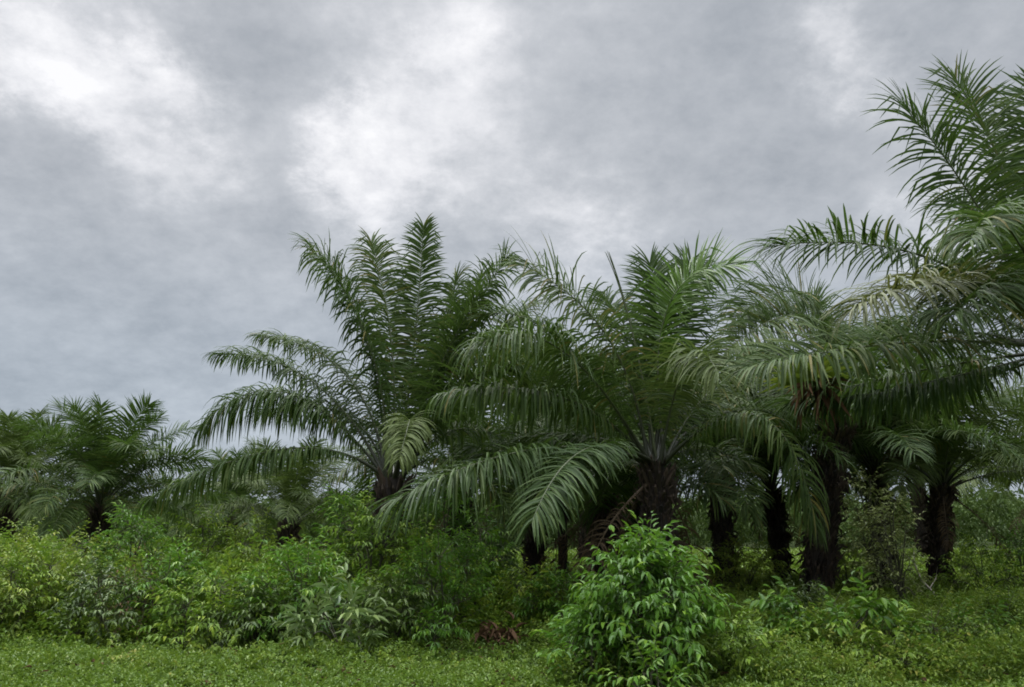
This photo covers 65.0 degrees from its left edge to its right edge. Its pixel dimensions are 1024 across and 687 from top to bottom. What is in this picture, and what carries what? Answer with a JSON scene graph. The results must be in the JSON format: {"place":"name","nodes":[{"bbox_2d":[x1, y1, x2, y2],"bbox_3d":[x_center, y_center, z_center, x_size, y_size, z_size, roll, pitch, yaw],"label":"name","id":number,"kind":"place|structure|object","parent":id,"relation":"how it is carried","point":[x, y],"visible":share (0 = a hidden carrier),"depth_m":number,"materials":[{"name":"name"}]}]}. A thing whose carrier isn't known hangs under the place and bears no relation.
{"place":"outdoors","nodes":[
{"label":"outdoors","id":0,"kind":"place"},
{"bbox_2d":[0,0,1023,505],"label":"sky","id":1,"kind":"structure","parent":0,"point":[160,160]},
{"bbox_2d":[3,536,1022,686],"bbox_3d":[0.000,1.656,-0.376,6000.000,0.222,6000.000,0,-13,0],"label":"ground","id":2,"kind":"structure","parent":0,"point":[792,545],"depth_m":57.42,"materials":[{"name":"green plant"}]},
{"bbox_2d":[0,543,59,635],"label":"shrub","id":3,"kind":"object","parent":2,"relation":"on","point":[29,583],"visible":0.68,"depth_m":11.96,"materials":[{"name":"green plant"}]},
{"bbox_2d":[0,515,77,602],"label":"shrub","id":4,"kind":"object","parent":2,"relation":"on","point":[24,530],"visible":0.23,"depth_m":15.05,"materials":[{"name":"green plant"}]},
{"bbox_2d":[0,405,112,560],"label":"oil palm","id":5,"kind":"object","parent":2,"relation":"on","point":[12,454],"visible":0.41,"depth_m":32.89,"materials":[{"name":"green plant"}]},
{"bbox_2d":[0,537,116,637],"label":"shrub","id":6,"kind":"object","parent":2,"relation":"on","point":[54,575],"visible":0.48,"depth_m":12.26,"materials":[{"name":"green plant"}]},
{"bbox_2d":[32,518,146,601],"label":"shrub","id":7,"kind":"object","parent":2,"relation":"on","point":[91,539],"visible":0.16,"depth_m":15.11,"materials":[{"name":"green plant"}]},
{"bbox_2d":[34,546,168,646],"bbox_3d":[-6.042,3.762,11.752,1.864,1.550,1.756,0,-13,0],"label":"shrub","id":8,"kind":"object","parent":2,"relation":"on","point":[95,602],"visible":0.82,"depth_m":11.61,"materials":[{"name":"green plant"}]},
{"bbox_2d":[0,392,234,559],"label":"oil palm","id":9,"kind":"object","parent":2,"relation":"on","point":[104,456],"visible":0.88,"depth_m":26.02,"materials":[{"name":"green plant"}]},
{"bbox_2d":[72,500,171,597],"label":"shrub","id":10,"kind":"object","parent":2,"relation":"on","point":[131,533],"visible":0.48,"depth_m":15.11,"materials":[{"name":"green plant"}]},
{"bbox_2d":[87,540,192,643],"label":"shrub","id":11,"kind":"object","parent":2,"relation":"on","point":[141,606],"visible":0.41,"depth_m":11.87,"materials":[{"name":"green plant"}]},
{"bbox_2d":[111,536,230,646],"bbox_3d":[-5.015,3.893,12.299,1.958,1.853,1.946,-11,-17,40],"label":"shrub","id":12,"kind":"object","parent":2,"relation":"on","point":[181,572],"visible":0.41,"depth_m":12.09,"materials":[{"name":"green plant"}]},
{"bbox_2d":[154,500,254,606],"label":"shrub","id":13,"kind":"object","parent":2,"relation":"on","point":[215,543],"visible":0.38,"depth_m":14.96,"materials":[{"name":"green plant"}]},
{"bbox_2d":[141,546,278,650],"bbox_3d":[-4.243,3.823,11.470,2.047,1.797,1.942,0,-13,0],"label":"shrub","id":14,"kind":"object","parent":2,"relation":"on","point":[207,596],"visible":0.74,"depth_m":11.14,"materials":[{"name":"green plant"}]},
{"bbox_2d":[158,444,311,559],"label":"oil palm","id":15,"kind":"object","parent":2,"relation":"on","point":[240,493],"visible":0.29,"depth_m":34.90,"materials":[{"name":"green plant"}]},
{"bbox_2d":[195,575,306,652],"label":"shrub","id":16,"kind":"object","parent":2,"relation":"on","point":[247,616],"visible":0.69,"depth_m":11.12,"materials":[{"name":"green plant"}]},
{"bbox_2d":[198,506,312,604],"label":"shrub","id":17,"kind":"object","parent":2,"relation":"on","point":[249,533],"visible":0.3,"depth_m":14.44,"materials":[{"name":"green plant"}]},
{"bbox_2d":[192,434,375,551],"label":"oil palm","id":18,"kind":"object","parent":2,"relation":"on","point":[289,489],"visible":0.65,"depth_m":26.04,"materials":[{"name":"green plant"}]},
{"bbox_2d":[0,520,572,648],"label":"thicket","id":19,"kind":"object","parent":2,"relation":"on","point":[213,565],"visible":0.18,"depth_m":12.58,"materials":[{"name":"green plant"}]},
{"bbox_2d":[208,526,377,644],"bbox_3d":[-3.169,3.779,11.918,2.551,2.106,2.281,0,-13,0],"label":"shrub","id":20,"kind":"object","parent":2,"relation":"on","point":[301,567],"visible":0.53,"depth_m":11.66,"materials":[{"name":"green plant"}]},
{"bbox_2d":[301,481,375,590],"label":"shrub","id":21,"kind":"object","parent":2,"relation":"on","point":[335,519],"visible":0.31,"depth_m":14.60,"materials":[{"name":"green plant"}]},
{"bbox_2d":[272,562,405,654],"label":"shrub","id":22,"kind":"object","parent":2,"relation":"on","point":[353,614],"visible":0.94,"depth_m":10.51,"materials":[{"name":"green plant"}]},
{"bbox_2d":[133,213,559,588],"bbox_3d":[-2.615,1.146,16.464,7.510,8.770,7.299,-8,-15,33],"label":"oil palm","id":23,"kind":"object","parent":2,"relation":"on","point":[424,384],"visible":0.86,"depth_m":16.15,"materials":[{"name":"green plant"}]},
{"bbox_2d":[305,478,433,626],"bbox_3d":[-2.420,3.637,13.587,2.386,2.752,1.962,0,-13,0],"label":"shrub","id":24,"kind":"object","parent":2,"relation":"on","point":[365,548],"visible":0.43,"depth_m":13.62,"materials":[{"name":"green plant"}]},
{"bbox_2d":[349,561,447,650],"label":"shrub","id":25,"kind":"object","parent":2,"relation":"on","point":[390,629],"visible":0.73,"depth_m":11.14,"materials":[{"name":"green plant"}]},
{"bbox_2d":[369,514,450,606],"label":"shrub","id":26,"kind":"object","parent":2,"relation":"on","point":[401,538],"visible":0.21,"depth_m":13.60,"materials":[{"name":"green plant"}]},
{"bbox_2d":[397,477,479,599],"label":"shrub","id":27,"kind":"object","parent":2,"relation":"on","point":[448,512],"visible":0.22,"depth_m":14.83,"materials":[{"name":"green plant"}]},
{"bbox_2d":[378,526,504,659],"bbox_3d":[-0.947,3.697,11.764,2.014,2.009,2.176,-12,-18,43],"label":"shrub","id":28,"kind":"object","parent":2,"relation":"on","point":[436,630],"visible":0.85,"depth_m":11.59,"materials":[{"name":"green plant"}]},
{"bbox_2d":[313,369,586,549],"bbox_3d":[-1.310,3.268,19.653,6.490,6.089,6.351,0,-13,0],"label":"oil palm","id":29,"kind":"object","parent":2,"relation":"on","point":[344,473],"visible":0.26,"depth_m":19.17,"materials":[{"name":"green plant"}]},
{"bbox_2d":[420,499,520,613],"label":"shrub","id":30,"kind":"object","parent":2,"relation":"on","point":[492,563],"visible":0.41,"depth_m":13.52,"materials":[{"name":"green plant"}]},
{"bbox_2d":[461,503,531,610],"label":"shrub","id":31,"kind":"object","parent":2,"relation":"on","point":[504,556],"visible":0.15,"depth_m":14.65,"materials":[{"name":"green plant"}]},
{"bbox_2d":[470,610,527,649],"bbox_3d":[-0.207,4.051,11.267,0.760,0.574,0.721,-8,-15,30],"label":"leaf pile","id":32,"kind":"object","parent":2,"relation":"on","point":[511,634],"visible":0.81,"depth_m":11.21,"materials":[{"name":"brown plant"}]},
{"bbox_2d":[0,587,1023,686],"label":"grass","id":33,"kind":"structure","parent":2,"relation":"on","point":[436,658],"depth_m":9.28,"materials":[{"name":"green plant"}]},
{"bbox_2d":[3,550,1023,686],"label":"undergrowth","id":34,"kind":"object","parent":2,"relation":"on","point":[996,646],"visible":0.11,"depth_m":8.97,"materials":[{"name":"green plant"}]},
{"bbox_2d":[390,326,639,574],"bbox_3d":[0.629,3.433,24.827,9.168,8.086,9.328,0,-13,0],"label":"oil palm","id":35,"kind":"object","parent":2,"relation":"on","point":[533,555],"visible":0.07,"depth_m":24.01,"materials":[{"name":"green plant"}]},
{"bbox_2d":[14,477,1023,548],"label":"wood","id":36,"kind":"object","parent":2,"relation":"on","point":[1002,516],"visible":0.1,"depth_m":62.74,"materials":[{"name":"green plant"}]},
{"bbox_2d":[23,606,1018,686],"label":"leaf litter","id":37,"kind":"object","parent":2,"relation":"on","point":[923,678],"visible":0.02,"depth_m":9.09,"materials":[{"name":"brown plant"}]},
{"bbox_2d":[490,553,579,628],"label":"shrub","id":38,"kind":"object","parent":2,"relation":"on","point":[519,589],"visible":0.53,"depth_m":12.38,"materials":[{"name":"green plant"}]},
{"bbox_2d":[505,552,588,633],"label":"shrub","id":39,"kind":"object","parent":2,"relation":"on","point":[556,582],"visible":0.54,"depth_m":11.90,"materials":[{"name":"green plant"}]},
{"bbox_2d":[472,402,640,587],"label":"oil palm","id":40,"kind":"object","parent":2,"relation":"on","point":[566,519],"visible":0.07,"depth_m":20.84,"materials":[{"name":"green plant"}]},
{"bbox_2d":[494,404,687,562],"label":"oil palm","id":41,"kind":"object","parent":2,"relation":"on","point":[581,537],"depth_m":34.85,"materials":[{"name":"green plant"}]},
{"bbox_2d":[529,604,659,686],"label":"shrub","id":42,"kind":"object","parent":2,"relation":"on","point":[570,628],"visible":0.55,"depth_m":8.77,"materials":[{"name":"green plant"}]},
{"bbox_2d":[362,226,836,604],"bbox_3d":[2.199,1.217,14.286,7.957,7.537,7.954,-3,-13,11],"label":"oil palm","id":43,"kind":"object","parent":2,"relation":"on","point":[663,382],"visible":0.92,"depth_m":13.59,"materials":[{"name":"green plant"}]},
{"bbox_2d":[439,351,771,582],"bbox_3d":[1.796,3.062,17.991,6.960,5.830,7.055,0,-13,0],"label":"oil palm","id":44,"kind":"object","parent":2,"relation":"on","point":[681,472],"visible":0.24,"depth_m":17.00,"materials":[{"name":"green plant"}]},
{"bbox_2d":[510,343,763,561],"bbox_3d":[3.617,3.563,24.971,8.014,7.796,8.520,0,-13,0],"label":"oil palm","id":45,"kind":"object","parent":2,"relation":"on","point":[637,511],"visible":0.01,"depth_m":24.23,"materials":[{"name":"green plant"}]},
{"bbox_2d":[588,616,703,686],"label":"shrub","id":46,"kind":"object","parent":2,"relation":"on","point":[651,665],"visible":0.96,"depth_m":8.04,"materials":[{"name":"green plant"}]},
{"bbox_2d":[549,510,743,680],"bbox_3d":[1.479,2.859,9.095,2.128,1.930,2.342,0,-13,0],"label":"shrub","id":47,"kind":"object","parent":2,"relation":"on","point":[664,602],"visible":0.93,"depth_m":8.80,"materials":[{"name":"green plant"}]},
{"bbox_2d":[577,337,889,583],"bbox_3d":[5.266,3.037,20.765,8.191,6.835,7.755,0,-13,0],"label":"oil palm","id":48,"kind":"object","parent":2,"relation":"on","point":[722,527],"visible":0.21,"depth_m":18.88,"materials":[{"name":"green plant"}]},
{"bbox_2d":[683,591,792,684],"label":"shrub","id":49,"kind":"object","parent":2,"relation":"on","point":[749,637],"visible":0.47,"depth_m":8.86,"materials":[{"name":"green plant"}]},
{"bbox_2d":[466,544,1023,632],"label":"grassy floor","id":50,"kind":"structure","parent":2,"relation":"on","point":[795,577],"depth_m":18.00,"materials":[{"name":"green plant"}]},
{"bbox_2d":[704,526,790,590],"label":"shrub","id":51,"kind":"object","parent":2,"relation":"on","point":[746,575],"visible":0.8,"depth_m":18.70,"materials":[{"name":"green plant"}]},
{"bbox_2d":[732,588,828,646],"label":"shrub","id":52,"kind":"object","parent":2,"relation":"on","point":[745,607],"visible":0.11,"depth_m":10.93,"materials":[{"name":"green plant"}]},
{"bbox_2d":[665,393,915,582],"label":"oil palm","id":53,"kind":"object","parent":2,"relation":"on","point":[780,537],"visible":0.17,"depth_m":22.29,"materials":[{"name":"green plant"}]},
{"bbox_2d":[754,568,842,614],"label":"shrub","id":54,"kind":"object","parent":2,"relation":"on","point":[810,599],"visible":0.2,"depth_m":13.49,"materials":[{"name":"green plant"}]},
{"bbox_2d":[688,255,965,597],"bbox_3d":[7.784,2.055,19.894,7.977,8.379,8.608,0,-13,0],"label":"oil palm","id":55,"kind":"object","parent":2,"relation":"on","point":[819,563],"visible":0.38,"depth_m":18.25,"materials":[{"name":"green plant"}]},
{"bbox_2d":[759,342,860,433],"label":"fern clump","id":56,"kind":"object","parent":55,"relation":"attached to","point":[830,375],"visible":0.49,"depth_m":12.57,"materials":[{"name":"green plant"}]},
{"bbox_2d":[798,534,888,588],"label":"shrub","id":57,"kind":"object","parent":2,"relation":"on","point":[845,570],"visible":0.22,"depth_m":20.13,"materials":[{"name":"green plant"}]},
{"bbox_2d":[742,566,946,661],"bbox_3d":[4.176,3.677,10.324,2.141,1.639,1.842,5,-14,-22],"label":"shrub","id":58,"kind":"object","parent":2,"relation":"on","point":[883,607],"visible":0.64,"depth_m":10.20,"materials":[{"name":"green plant"}]},
{"bbox_2d":[717,49,1023,432],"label":"oil palm","id":59,"kind":"object","parent":2,"relation":"on","point":[1000,284],"visible":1,"depth_m":11.92,"materials":[{"name":"green plant"}]},
{"bbox_2d":[735,339,1023,588],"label":"oil palm","id":60,"kind":"object","parent":2,"relation":"on","point":[913,444],"visible":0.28,"depth_m":19.15,"materials":[{"name":"green plant"}]},
{"bbox_2d":[850,483,936,603],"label":"shrub","id":61,"kind":"object","parent":2,"relation":"on","point":[900,587],"visible":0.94,"depth_m":16.45,"materials":[{"name":"green plant"}]},
{"bbox_2d":[828,609,967,683],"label":"shrub","id":62,"kind":"object","parent":2,"relation":"on","point":[895,640],"visible":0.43,"depth_m":9.24,"materials":[{"name":"green plant"}]},
{"bbox_2d":[781,345,1023,586],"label":"oil palm","id":63,"kind":"object","parent":2,"relation":"on","point":[942,498],"visible":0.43,"depth_m":20.55,"materials":[{"name":"leaf"},{"name":"bark"}]},
{"bbox_2d":[904,552,939,602],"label":"bare twig","id":64,"kind":"object","parent":2,"relation":"on","point":[928,587],"visible":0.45,"depth_m":16.82,"materials":[{"name":"grey wood"}]},
{"bbox_2d":[844,446,1016,557],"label":"oil palm","id":65,"kind":"object","parent":2,"relation":"on","point":[920,529],"visible":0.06,"depth_m":38.97,"materials":[{"name":"green plant"}]},
{"bbox_2d":[881,592,1023,659],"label":"shrub","id":66,"kind":"object","parent":2,"relation":"on","point":[963,625],"visible":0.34,"depth_m":10.13,"materials":[{"name":"green plant"}]},
{"bbox_2d":[924,596,1023,648],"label":"shrub","id":67,"kind":"object","parent":2,"relation":"on","point":[996,627],"visible":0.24,"depth_m":10.72,"materials":[{"name":"green plant"}]},
{"bbox_2d":[932,532,1023,594],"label":"shrub","id":68,"kind":"object","parent":2,"relation":"on","point":[981,570],"visible":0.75,"depth_m":18.13,"materials":[{"name":"green plant"}]},
{"bbox_2d":[952,381,1023,546],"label":"oil palm","id":69,"kind":"object","parent":2,"relation":"on","point":[975,481],"visible":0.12,"depth_m":29.48,"materials":[{"name":"green plant"}]},
{"bbox_2d":[958,577,1023,625],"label":"shrub","id":70,"kind":"object","parent":2,"relation":"on","point":[995,601],"visible":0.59,"depth_m":11.92,"materials":[{"name":"green plant"}]},
{"bbox_2d":[962,522,1023,585],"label":"shrub","id":71,"kind":"object","parent":2,"relation":"on","point":[1012,548],"visible":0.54,"depth_m":20.38,"materials":[{"name":"green plant"}]}
]}

